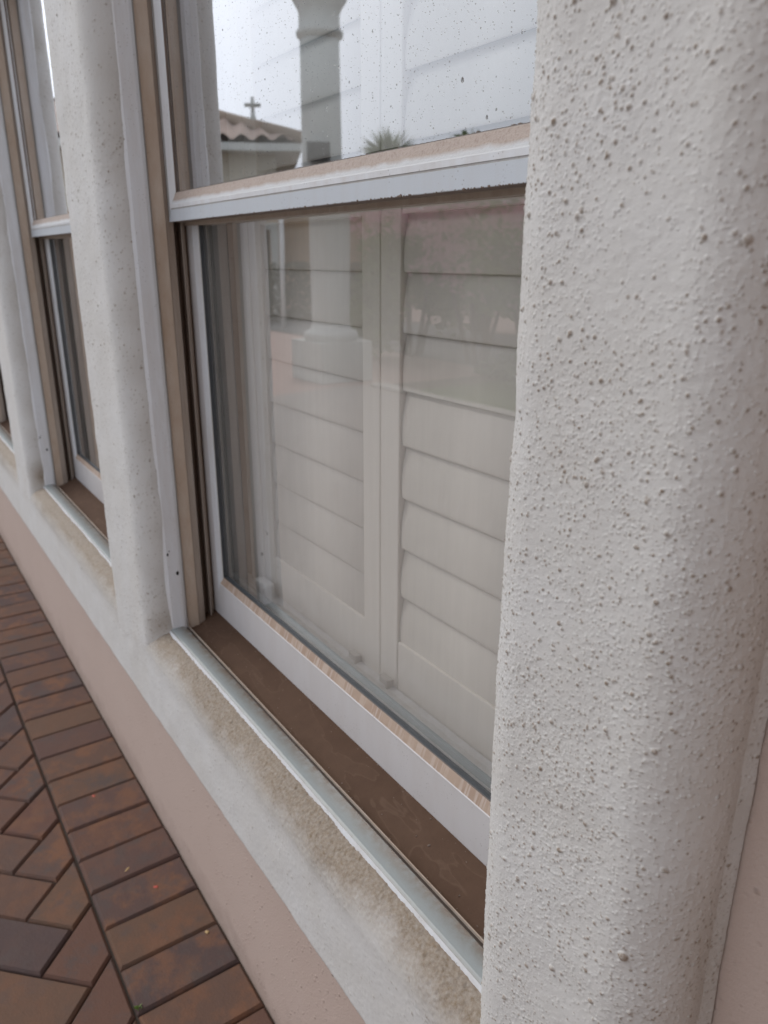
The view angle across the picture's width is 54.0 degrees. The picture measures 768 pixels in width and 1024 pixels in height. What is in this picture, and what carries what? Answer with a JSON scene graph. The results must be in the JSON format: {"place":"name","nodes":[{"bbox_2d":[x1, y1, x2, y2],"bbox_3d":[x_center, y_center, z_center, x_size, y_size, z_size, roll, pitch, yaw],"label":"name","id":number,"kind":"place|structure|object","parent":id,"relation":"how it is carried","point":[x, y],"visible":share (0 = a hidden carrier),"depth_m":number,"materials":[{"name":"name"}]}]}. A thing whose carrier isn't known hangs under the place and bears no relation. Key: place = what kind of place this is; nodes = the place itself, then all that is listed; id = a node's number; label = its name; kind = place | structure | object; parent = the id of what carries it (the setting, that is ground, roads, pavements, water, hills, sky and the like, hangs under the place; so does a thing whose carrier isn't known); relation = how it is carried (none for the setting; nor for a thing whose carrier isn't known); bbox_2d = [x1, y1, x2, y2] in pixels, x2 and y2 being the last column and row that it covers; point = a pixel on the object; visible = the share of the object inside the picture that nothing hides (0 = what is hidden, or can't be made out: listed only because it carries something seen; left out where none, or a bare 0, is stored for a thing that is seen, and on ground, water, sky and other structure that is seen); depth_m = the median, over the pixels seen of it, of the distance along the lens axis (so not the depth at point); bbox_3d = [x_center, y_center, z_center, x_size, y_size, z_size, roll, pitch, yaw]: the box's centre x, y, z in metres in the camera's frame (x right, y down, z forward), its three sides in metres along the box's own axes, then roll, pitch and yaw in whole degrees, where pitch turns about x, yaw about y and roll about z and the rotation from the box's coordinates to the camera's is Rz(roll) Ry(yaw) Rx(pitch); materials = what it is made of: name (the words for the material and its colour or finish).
{"place":"outdoors","nodes":[
{"label":"outdoors","id":0,"kind":"place"},
{"bbox_2d":[0,536,274,1023],"bbox_3d":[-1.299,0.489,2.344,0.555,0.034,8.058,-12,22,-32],"label":"pavement","id":1,"kind":"structure","parent":0,"point":[176,963],"depth_m":1.53,"materials":[{"name":"brick"}]},
{"label":"ground","id":2,"kind":"structure","parent":0,"visible":0},
{"bbox_2d":[0,0,767,1023],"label":"house","id":3,"kind":"structure","parent":2,"relation":"on","point":[362,844],"depth_m":0.67,"materials":[{"name":"white paint"}]},
{"bbox_2d":[0,366,13,452],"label":"window","id":4,"kind":"structure","parent":3,"relation":"in","point":[5,431],"depth_m":2.89,"materials":[{"name":"white plastic"}]},
{"bbox_2d":[0,0,111,566],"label":"window","id":5,"kind":"structure","parent":3,"relation":"in","point":[32,178],"depth_m":1.88,"materials":[{"name":"white plastic"}]},
{"bbox_2d":[232,221,265,578],"bbox_3d":[0.009,-0.316,0.849,0.036,1.138,0.806,-12,22,-32],"label":"shutter frame","id":6,"kind":"object","parent":3,"relation":"on","point":[244,308],"visible":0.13,"depth_m":1.21,"materials":[{"name":"paint"}]},
{"bbox_2d":[255,576,274,599],"bbox_3d":[-0.199,0.129,1.256,0.018,0.034,0.043,-12,22,-32],"label":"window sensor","id":7,"kind":"object","parent":6,"relation":"attached to","point":[264,586],"depth_m":1.24,"materials":[{"name":"plastic"}]},
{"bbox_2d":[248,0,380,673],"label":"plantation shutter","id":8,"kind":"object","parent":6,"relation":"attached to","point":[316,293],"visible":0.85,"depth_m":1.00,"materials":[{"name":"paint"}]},
{"bbox_2d":[379,0,537,761],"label":"plantation shutter","id":9,"kind":"object","parent":6,"relation":"attached to","point":[451,273],"visible":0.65,"depth_m":0.79,"materials":[{"name":"paint"}]},
{"bbox_2d":[111,0,535,992],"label":"window","id":10,"kind":"structure","parent":3,"relation":"in","point":[410,795],"depth_m":0.99,"materials":[{"name":"white plastic"}]}
]}

